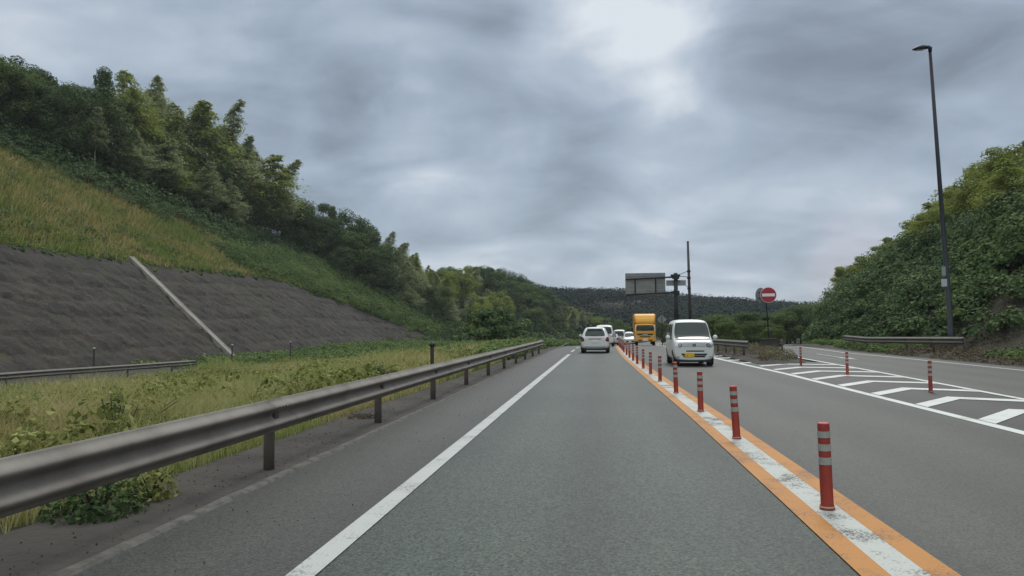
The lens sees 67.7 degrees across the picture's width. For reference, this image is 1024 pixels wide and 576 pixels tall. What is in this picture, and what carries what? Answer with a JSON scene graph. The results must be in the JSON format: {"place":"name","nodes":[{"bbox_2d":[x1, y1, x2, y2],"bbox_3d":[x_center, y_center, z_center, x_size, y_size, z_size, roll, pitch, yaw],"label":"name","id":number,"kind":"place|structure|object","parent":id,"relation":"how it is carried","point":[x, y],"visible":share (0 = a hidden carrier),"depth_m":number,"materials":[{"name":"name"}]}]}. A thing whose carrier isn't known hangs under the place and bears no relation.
{"place":"outdoors","nodes":[
{"label":"outdoors","id":0,"kind":"place"},
{"bbox_2d":[0,428,71,456],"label":"shrub","id":1,"kind":"object","parent":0,"point":[29,447],"visible":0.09,"depth_m":7.41,"materials":[{"name":"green plant"}]},
{"bbox_2d":[98,385,129,434],"bbox_3d":[-4.668,1.619,8.945,0.415,0.953,0.403,2,-4,-38],"label":"shrub","id":2,"kind":"object","parent":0,"point":[117,400],"visible":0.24,"depth_m":8.89,"materials":[{"name":"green plant"}]},
{"bbox_2d":[1,361,528,573],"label":"leaf litter","id":3,"kind":"object","parent":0,"point":[275,466],"visible":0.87,"depth_m":8.72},
{"bbox_2d":[0,347,556,575],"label":"shoulder","id":4,"kind":"object","parent":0,"point":[39,539],"visible":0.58,"depth_m":7.07},
{"bbox_2d":[72,346,580,575],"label":"road shoulder","id":5,"kind":"object","parent":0,"point":[320,490],"visible":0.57,"depth_m":6.57},
{"bbox_2d":[48,342,569,575],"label":"kerb","id":6,"kind":"structure","parent":5,"relation":"on","point":[76,568],"depth_m":6.49,"materials":[{"name":"concrete"}]},
{"bbox_2d":[0,140,1023,535],"bbox_3d":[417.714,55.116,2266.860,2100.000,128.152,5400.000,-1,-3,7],"label":"ground","id":7,"kind":"structure","parent":0,"point":[1016,340],"depth_m":52.01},
{"bbox_2d":[0,57,38,125],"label":"broadleaf tree","id":8,"kind":"object","parent":7,"relation":"on","point":[19,79],"visible":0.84,"depth_m":84.34,"materials":[{"name":"green plant"}]},
{"bbox_2d":[0,81,62,132],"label":"broadleaf tree","id":9,"kind":"object","parent":7,"relation":"on","point":[35,90],"visible":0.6,"depth_m":86.36,"materials":[{"name":"green plant"}]},
{"bbox_2d":[22,83,94,153],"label":"broadleaf tree","id":10,"kind":"object","parent":7,"relation":"on","point":[69,135],"visible":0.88,"depth_m":87.68,"materials":[{"name":"green plant"}]},
{"bbox_2d":[38,80,104,143],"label":"broadleaf tree","id":11,"kind":"object","parent":7,"relation":"on","point":[88,101],"visible":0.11,"depth_m":91.80,"materials":[{"name":"green plant"}]},
{"bbox_2d":[56,111,104,158],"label":"broadleaf tree","id":12,"kind":"object","parent":7,"relation":"on","point":[86,147],"visible":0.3,"depth_m":90.43,"materials":[{"name":"green plant"}]},
{"bbox_2d":[36,475,153,525],"bbox_3d":[-3.439,1.705,6.253,0.811,0.448,0.845,-1,-3,7],"label":"shrub","id":13,"kind":"object","parent":7,"relation":"on","point":[102,503],"visible":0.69,"depth_m":6.12,"materials":[{"name":"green plant"}]},
{"bbox_2d":[82,107,112,165],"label":"bamboo","id":14,"kind":"object","parent":7,"relation":"on","point":[96,117],"visible":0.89,"depth_m":91.45,"materials":[{"name":"green plant"}]},
{"bbox_2d":[0,360,195,385],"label":"guardrail","id":15,"kind":"object","parent":7,"relation":"on","point":[4,376],"visible":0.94,"depth_m":41.87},
{"bbox_2d":[59,85,137,160],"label":"broadleaf tree","id":16,"kind":"object","parent":7,"relation":"on","point":[110,113],"visible":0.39,"depth_m":94.39,"materials":[{"name":"green plant"}]},
{"bbox_2d":[91,66,115,111],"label":"conifer","id":17,"kind":"object","parent":7,"relation":"on","point":[104,81],"visible":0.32,"depth_m":98.90,"materials":[{"name":"green plant"}]},
{"bbox_2d":[97,132,148,170],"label":"bamboo","id":18,"kind":"object","parent":7,"relation":"on","point":[115,161],"visible":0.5,"depth_m":96.05,"materials":[{"name":"green plant"}]},
{"bbox_2d":[70,387,180,436],"bbox_3d":[-5.048,1.743,9.971,1.856,0.872,1.855,-1,-3,7],"label":"shrub","id":19,"kind":"object","parent":7,"relation":"on","point":[148,408],"visible":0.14,"depth_m":9.97,"materials":[{"name":"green plant"}]},
{"bbox_2d":[0,151,260,268],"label":"slope bushes","id":20,"kind":"object","parent":7,"relation":"on","point":[77,216],"visible":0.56,"depth_m":73.97,"materials":[{"name":"green plant"}]},
{"bbox_2d":[114,143,155,179],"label":"bamboo","id":21,"kind":"object","parent":7,"relation":"on","point":[141,171],"visible":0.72,"depth_m":97.65,"materials":[{"name":"green plant"}]},
{"bbox_2d":[108,70,171,154],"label":"bamboo","id":22,"kind":"object","parent":7,"relation":"on","point":[135,96],"visible":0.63,"depth_m":104.67,"materials":[{"name":"green plant"}]},
{"bbox_2d":[121,128,163,178],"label":"bamboo","id":23,"kind":"object","parent":7,"relation":"on","point":[141,143],"visible":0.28,"depth_m":100.25,"materials":[{"name":"green plant"}]},
{"bbox_2d":[121,468,182,503],"bbox_3d":[-3.259,1.780,6.828,0.521,0.353,0.530,-1,-3,7],"label":"shrub","id":24,"kind":"object","parent":7,"relation":"on","point":[155,479],"visible":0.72,"depth_m":6.79,"materials":[{"name":"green plant"}]},
{"bbox_2d":[0,149,307,288],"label":"slope weeds","id":25,"kind":"object","parent":7,"relation":"on","point":[65,227],"visible":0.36,"depth_m":77.62,"materials":[{"name":"green plant"}]},
{"bbox_2d":[0,142,310,285],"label":"slope grass","id":26,"kind":"structure","parent":7,"relation":"on","point":[26,189],"depth_m":77.01,"materials":[{"name":"plant"}]},
{"bbox_2d":[138,75,181,142],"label":"bamboo","id":27,"kind":"object","parent":7,"relation":"on","point":[158,85],"visible":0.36,"depth_m":110.10,"materials":[{"name":"green plant"}]},
{"bbox_2d":[135,138,196,191],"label":"bamboo","id":28,"kind":"object","parent":7,"relation":"on","point":[158,153],"visible":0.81,"depth_m":103.46,"materials":[{"name":"green plant"}]},
{"bbox_2d":[147,150,203,193],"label":"bamboo","id":29,"kind":"object","parent":7,"relation":"on","point":[180,182],"visible":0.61,"depth_m":105.09,"materials":[{"name":"green plant"}]},
{"bbox_2d":[152,116,198,164],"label":"bamboo","id":30,"kind":"object","parent":7,"relation":"on","point":[176,121],"visible":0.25,"depth_m":110.28,"materials":[{"name":"green plant"}]},
{"bbox_2d":[0,111,353,288],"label":"hillside vines","id":31,"kind":"object","parent":7,"relation":"on","point":[144,196],"visible":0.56,"depth_m":94.08,"materials":[{"name":"green plant"}]},
{"bbox_2d":[162,139,208,185],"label":"bamboo","id":32,"kind":"object","parent":7,"relation":"on","point":[183,150],"visible":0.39,"depth_m":110.14,"materials":[{"name":"green plant"}]},
{"bbox_2d":[158,102,214,165],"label":"bamboo","id":33,"kind":"object","parent":7,"relation":"on","point":[173,105],"visible":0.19,"depth_m":113.14,"materials":[{"name":"green plant"}]},
{"bbox_2d":[169,107,220,169],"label":"bamboo","id":34,"kind":"object","parent":7,"relation":"on","point":[191,136],"visible":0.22,"depth_m":114.07,"materials":[{"name":"green plant"}]},
{"bbox_2d":[182,161,228,208],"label":"bamboo","id":35,"kind":"object","parent":7,"relation":"on","point":[204,183],"visible":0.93,"depth_m":109.52,"materials":[{"name":"green plant"}]},
{"bbox_2d":[184,158,246,208],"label":"broadleaf tree","id":36,"kind":"object","parent":7,"relation":"on","point":[221,170],"visible":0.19,"depth_m":113.99,"materials":[{"name":"green plant"}]},
{"bbox_2d":[179,99,253,178],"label":"bamboo","id":37,"kind":"object","parent":7,"relation":"on","point":[201,108],"visible":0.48,"depth_m":115.66,"materials":[{"name":"green plant"}]},
{"bbox_2d":[188,121,249,189],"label":"bamboo","id":38,"kind":"object","parent":7,"relation":"on","point":[213,143],"visible":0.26,"depth_m":116.52,"materials":[{"name":"green plant"}]},
{"bbox_2d":[0,243,445,380],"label":"retaining wall","id":39,"kind":"structure","parent":7,"relation":"on","point":[158,291],"depth_m":64.78,"materials":[{"name":"concrete"}]},
{"bbox_2d":[215,99,256,181],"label":"bamboo","id":40,"kind":"object","parent":7,"relation":"on","point":[231,113],"visible":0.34,"depth_m":120.76,"materials":[{"name":"green plant"}]},
{"bbox_2d":[219,178,253,223],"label":"bamboo","id":41,"kind":"object","parent":7,"relation":"on","point":[230,193],"visible":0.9,"depth_m":114.11,"materials":[{"name":"green plant"}]},
{"bbox_2d":[7,237,471,338],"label":"slope vines","id":42,"kind":"object","parent":7,"relation":"on","point":[324,283],"visible":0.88,"depth_m":122.36,"materials":[{"name":"green plant"}]},
{"bbox_2d":[214,130,276,200],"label":"bamboo","id":43,"kind":"object","parent":7,"relation":"on","point":[247,165],"visible":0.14,"depth_m":121.05,"materials":[{"name":"green plant"}]},
{"bbox_2d":[236,135,265,211],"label":"bamboo","id":44,"kind":"object","parent":7,"relation":"on","point":[247,145],"visible":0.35,"depth_m":123.64,"materials":[{"name":"green plant"}]},
{"bbox_2d":[226,148,281,205],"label":"bamboo","id":45,"kind":"object","parent":7,"relation":"on","point":[250,190],"visible":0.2,"depth_m":122.70,"materials":[{"name":"green plant"}]},
{"bbox_2d":[0,340,529,533],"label":"roadside grass","id":46,"kind":"structure","parent":7,"relation":"on","point":[202,403],"depth_m":12.53,"materials":[{"name":"plant"}]},
{"bbox_2d":[0,337,535,456],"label":"field weeds","id":47,"kind":"object","parent":7,"relation":"on","point":[91,427],"visible":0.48,"depth_m":15.82,"materials":[{"name":"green plant"}]},
{"bbox_2d":[245,149,293,221],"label":"bamboo","id":48,"kind":"object","parent":7,"relation":"on","point":[258,158],"visible":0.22,"depth_m":128.10,"materials":[{"name":"green plant"}]},
{"bbox_2d":[0,340,543,517],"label":"guardrail","id":49,"kind":"object","parent":7,"relation":"on","point":[33,479],"visible":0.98,"depth_m":6.37,"materials":[{"name":"metal"}]},
{"bbox_2d":[241,154,323,228],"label":"bamboo","id":50,"kind":"object","parent":7,"relation":"on","point":[272,164],"visible":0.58,"depth_m":128.48,"materials":[{"name":"green plant"}]},
{"bbox_2d":[265,159,304,232],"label":"bamboo","id":51,"kind":"object","parent":7,"relation":"on","point":[295,164],"visible":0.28,"depth_m":131.11,"materials":[{"name":"green plant"}]},
{"bbox_2d":[274,210,311,243],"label":"broadleaf tree","id":52,"kind":"object","parent":7,"relation":"on","point":[291,237],"visible":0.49,"depth_m":132.30,"materials":[{"name":"green plant"}]},
{"bbox_2d":[280,191,317,242],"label":"broadleaf tree","id":53,"kind":"object","parent":7,"relation":"on","point":[310,208],"visible":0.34,"depth_m":133.93,"materials":[{"name":"green plant"}]},
{"bbox_2d":[0,111,604,340],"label":"hillside undergrowth","id":54,"kind":"object","parent":7,"relation":"on","point":[568,333],"visible":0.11,"depth_m":115.75,"materials":[{"name":"green plant"}]},
{"bbox_2d":[283,212,332,252],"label":"broadleaf tree","id":55,"kind":"object","parent":7,"relation":"on","point":[315,244],"visible":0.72,"depth_m":134.15,"materials":[{"name":"green plant"}]},
{"bbox_2d":[294,200,333,253],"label":"broadleaf tree","id":56,"kind":"object","parent":7,"relation":"on","point":[325,208],"visible":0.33,"depth_m":137.75,"materials":[{"name":"green plant"}]},
{"bbox_2d":[309,216,345,255],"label":"broadleaf tree","id":57,"kind":"object","parent":7,"relation":"on","point":[324,252],"visible":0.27,"depth_m":138.59,"materials":[{"name":"green plant"}]},
{"bbox_2d":[327,246,354,275],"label":"broadleaf tree","id":58,"kind":"object","parent":7,"relation":"on","point":[343,250],"visible":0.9,"depth_m":135.47,"materials":[{"name":"green plant"}]},
{"bbox_2d":[326,230,376,276],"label":"broadleaf tree","id":59,"kind":"object","parent":7,"relation":"on","point":[349,238],"visible":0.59,"depth_m":139.43,"materials":[{"name":"green plant"}]},
{"bbox_2d":[337,207,377,257],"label":"broadleaf tree","id":60,"kind":"object","parent":7,"relation":"on","point":[343,216],"visible":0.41,"depth_m":145.00,"materials":[{"name":"green plant"}]},
{"bbox_2d":[354,242,400,291],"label":"broadleaf tree","id":61,"kind":"object","parent":7,"relation":"on","point":[385,278],"visible":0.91,"depth_m":140.57,"materials":[{"name":"green plant"}]},
{"bbox_2d":[131,315,642,368],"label":"roadside vines","id":62,"kind":"object","parent":7,"relation":"on","point":[327,350],"visible":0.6,"depth_m":69.96,"materials":[{"name":"green plant"}]},
{"bbox_2d":[397,261,425,296],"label":"bamboo","id":63,"kind":"object","parent":7,"relation":"on","point":[409,270],"visible":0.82,"depth_m":147.56,"materials":[{"name":"green plant"}]},
{"bbox_2d":[422,286,453,319],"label":"broadleaf tree","id":64,"kind":"object","parent":7,"relation":"on","point":[437,301],"visible":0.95,"depth_m":146.35,"materials":[{"name":"green plant"}]},
{"bbox_2d":[450,266,478,298],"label":"broadleaf tree","id":65,"kind":"object","parent":7,"relation":"on","point":[469,287],"visible":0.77,"depth_m":165.35,"materials":[{"name":"green plant"}]},
{"bbox_2d":[471,265,499,290],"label":"tree","id":66,"kind":"object","parent":7,"relation":"on","point":[488,277],"visible":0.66,"depth_m":196.14,"materials":[{"name":"green plant"}]},
{"bbox_2d":[450,306,533,341],"bbox_3d":[-1.087,3.336,60.423,7.006,3.848,5.546,2,-4,-35],"label":"vine covered tree","id":67,"kind":"object","parent":7,"relation":"on","point":[486,320],"visible":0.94,"depth_m":59.73,"materials":[{"name":"green plant"}]},
{"bbox_2d":[488,290,515,316],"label":"broadleaf tree","id":68,"kind":"object","parent":7,"relation":"on","point":[509,305],"visible":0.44,"depth_m":168.60,"materials":[{"name":"green plant"}]},
{"bbox_2d":[494,280,523,307],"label":"broadleaf tree","id":69,"kind":"object","parent":7,"relation":"on","point":[507,287],"visible":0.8,"depth_m":186.29,"materials":[{"name":"green plant"}]},
{"bbox_2d":[522,307,548,335],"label":"broadleaf tree","id":70,"kind":"object","parent":7,"relation":"on","point":[541,324],"visible":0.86,"depth_m":177.97,"materials":[{"name":"green plant"}]},
{"bbox_2d":[625,273,685,319],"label":"sign gantry","id":71,"kind":"object","parent":7,"relation":"on","point":[644,284],"visible":0.93,"depth_m":78.99,"materials":[{"name":"black metal"}]},
{"bbox_2d":[504,279,812,332],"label":"forest","id":72,"kind":"object","parent":7,"relation":"on","point":[663,305],"visible":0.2,"depth_m":292.03,"materials":[{"name":"green plant"}]},
{"bbox_2d":[731,311,766,336],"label":"shrub","id":73,"kind":"object","parent":7,"relation":"on","point":[746,316],"visible":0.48,"depth_m":70.34,"materials":[{"name":"green plant"}]},
{"bbox_2d":[739,321,763,344],"bbox_3d":[20.266,3.933,63.950,2.594,2.446,2.326,0,-3,-11],"label":"shrub","id":74,"kind":"object","parent":7,"relation":"on","point":[755,328],"visible":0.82,"depth_m":63.60,"materials":[{"name":"green plant"}]},
{"bbox_2d":[770,311,803,343],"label":"broadleaf tree","id":75,"kind":"object","parent":7,"relation":"on","point":[783,318],"visible":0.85,"depth_m":94.44,"materials":[{"name":"green plant"}]},
{"bbox_2d":[781,304,815,343],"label":"broadleaf tree","id":76,"kind":"object","parent":7,"relation":"on","point":[799,314],"visible":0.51,"depth_m":99.56,"materials":[{"name":"green plant"}]},
{"bbox_2d":[843,335,965,351],"bbox_3d":[20.740,3.119,42.047,0.643,1.039,15.431,-1,-3,4],"label":"guardrail","id":77,"kind":"object","parent":7,"relation":"on","point":[933,341],"visible":0.95,"depth_m":39.10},
{"bbox_2d":[799,183,1023,342],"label":"bank vines","id":78,"kind":"object","parent":7,"relation":"on","point":[911,283],"visible":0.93,"depth_m":47.70,"materials":[{"name":"green plant"}]},
{"bbox_2d":[809,191,1023,326],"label":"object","id":79,"kind":"object","parent":78,"relation":"attached to","point":[974,272],"visible":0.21,"depth_m":41.21,"materials":[{"name":"green plant"}]},
{"bbox_2d":[801,325,1023,359],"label":"bank foot weeds","id":80,"kind":"object","parent":7,"relation":"on","point":[838,341],"visible":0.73,"depth_m":43.44,"materials":[{"name":"green plant"}]},
{"bbox_2d":[907,206,955,244],"bbox_3d":[30.921,-4.277,56.127,3.532,3.687,3.437,-2,-3,31],"label":"broadleaf tree","id":81,"kind":"object","parent":7,"relation":"on","point":[926,222],"visible":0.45,"depth_m":55.84,"materials":[{"name":"green plant"}]},
{"bbox_2d":[912,45,956,348],"bbox_3d":[21.066,-4.451,38.074,1.545,15.686,0.380,-1,-3,7],"label":"street lamp","id":82,"kind":"object","parent":7,"relation":"on","point":[945,281],"visible":0.88,"depth_m":37.92,"materials":[{"name":"black metal"}]},
{"bbox_2d":[848,258,1023,365],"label":"bank roots","id":83,"kind":"object","parent":7,"relation":"on","point":[955,351],"visible":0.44,"depth_m":34.89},
{"bbox_2d":[930,186,973,219],"bbox_3d":[34.504,-5.529,58.468,4.448,4.772,4.570,1,-3,-26],"label":"broadleaf tree","id":84,"kind":"object","parent":7,"relation":"on","point":[946,193],"visible":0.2,"depth_m":58.58,"materials":[{"name":"green plant"}]},
{"bbox_2d":[949,171,1009,214],"bbox_3d":[33.870,-6.021,54.287,4.391,4.764,4.226,0,-3,-7],"label":"broadleaf tree","id":85,"kind":"object","parent":7,"relation":"on","point":[963,194],"visible":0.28,"depth_m":54.66,"materials":[{"name":"green plant"}]},
{"bbox_2d":[966,144,1023,210],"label":"broadleaf tree","id":86,"kind":"object","parent":7,"relation":"on","point":[1008,154],"visible":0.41,"depth_m":51.69,"materials":[{"name":"green plant"}]},
{"bbox_2d":[967,157,1023,209],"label":"broadleaf tree","id":87,"kind":"object","parent":7,"relation":"on","point":[1012,170],"visible":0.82,"depth_m":46.99,"materials":[{"name":"green plant"}]},
{"bbox_2d":[0,0,1023,303],"label":"sky","id":88,"kind":"structure","parent":0,"point":[576,144],"materials":[{"name":"grey"}]},
{"bbox_2d":[315,341,920,575],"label":"road","id":89,"kind":"structure","parent":0,"point":[612,462],"depth_m":6.46,"materials":[{"name":"asphalt"}]},
{"bbox_2d":[285,354,570,575],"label":"edge line","id":90,"kind":"object","parent":89,"relation":"on","point":[319,560],"visible":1,"depth_m":6.49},
{"bbox_2d":[579,327,612,352],"bbox_3d":[5.066,3.141,46.144,2.035,1.554,3.904,-1,-3,8],"label":"car","id":91,"kind":"object","parent":89,"relation":"on","point":[595,338],"visible":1,"depth_m":44.33,"materials":[{"name":"grey paint"}]},
{"bbox_2d":[615,343,890,575],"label":"orange lane line","id":92,"kind":"object","parent":89,"relation":"on","point":[856,558],"visible":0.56,"depth_m":6.41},
{"bbox_2d":[618,342,930,575],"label":"white divider","id":93,"kind":"object","parent":89,"relation":"on","point":[887,557],"visible":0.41,"depth_m":6.20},
{"bbox_2d":[729,386,740,438],"bbox_3d":[2.965,1.652,10.146,0.123,0.694,0.122,-3,-2,-11],"label":"delineator post","id":94,"kind":"object","parent":93,"relation":"on","point":[734,412],"visible":1,"depth_m":10.11,"materials":[{"name":"red"}]},
{"bbox_2d":[817,422,834,509],"bbox_3d":[2.557,1.449,6.225,0.123,0.694,0.122,-2,-3,7],"label":"delineator post","id":95,"kind":"object","parent":93,"relation":"on","point":[825,467],"visible":1,"depth_m":6.19,"materials":[{"name":"red"}]},
{"bbox_2d":[625,343,960,575],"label":"orange lane line","id":96,"kind":"object","parent":89,"relation":"on","point":[927,562],"visible":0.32,"depth_m":6.09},
{"bbox_2d":[658,345,1023,434],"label":"gore line","id":97,"kind":"object","parent":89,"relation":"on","point":[957,416],"visible":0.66,"depth_m":14.34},
{"bbox_2d":[738,362,1023,430],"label":"road gore","id":98,"kind":"structure","parent":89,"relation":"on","point":[974,409],"depth_m":16.97,"materials":[{"name":"paint"}]},
{"bbox_2d":[719,357,1023,423],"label":"zebra marking","id":99,"kind":"object","parent":98,"relation":"on","point":[1003,415],"visible":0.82,"depth_m":16.91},
{"bbox_2d":[714,345,805,363],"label":"dirt island","id":100,"kind":"structure","parent":0,"point":[747,358],"depth_m":33.49,"materials":[{"name":"soil"}]},
{"bbox_2d":[713,321,744,346],"bbox_3d":[14.264,3.274,50.544,1.903,2.144,2.087,2,-4,-35],"label":"shrub","id":101,"kind":"object","parent":100,"relation":"on","point":[733,328],"visible":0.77,"depth_m":50.22,"materials":[{"name":"green plant"}]},
{"bbox_2d":[712,339,748,354],"bbox_3d":[11.611,3.464,44.929,0.244,1.058,19.821,-1,-3,4],"label":"guardrail","id":102,"kind":"object","parent":100,"relation":"on","point":[743,344],"visible":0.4,"depth_m":38.55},
{"bbox_2d":[714,341,797,361],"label":"dry weeds","id":103,"kind":"object","parent":100,"relation":"on","point":[762,352],"visible":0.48,"depth_m":36.31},
{"bbox_2d":[756,324,786,346],"bbox_3d":[16.789,3.301,49.285,2.004,1.890,1.797,-3,-4,39],"label":"shrub","id":104,"kind":"object","parent":100,"relation":"on","point":[776,333],"visible":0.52,"depth_m":48.99,"materials":[{"name":"green plant"}]},
{"bbox_2d":[625,343,1023,575],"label":"oncoming lane","id":105,"kind":"structure","parent":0,"point":[947,490],"depth_m":8.79,"materials":[{"name":"asphalt"}]},
{"bbox_2d":[631,314,658,344],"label":"truck","id":106,"kind":"object","parent":105,"relation":"on","point":[643,328],"visible":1,"depth_m":73.50,"materials":[{"name":"yellow"}]},
{"bbox_2d":[666,319,716,365],"bbox_3d":[7.046,2.165,30.393,1.974,1.828,3.418,-1,-3,6],"label":"van","id":107,"kind":"object","parent":105,"relation":"on","point":[688,340],"visible":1,"depth_m":29.08,"materials":[{"name":"grey paint"}]},
{"bbox_2d":[779,344,1023,399],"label":"ramp road","id":108,"kind":"structure","parent":0,"point":[1008,381],"depth_m":25.82,"materials":[{"name":"asphalt"}]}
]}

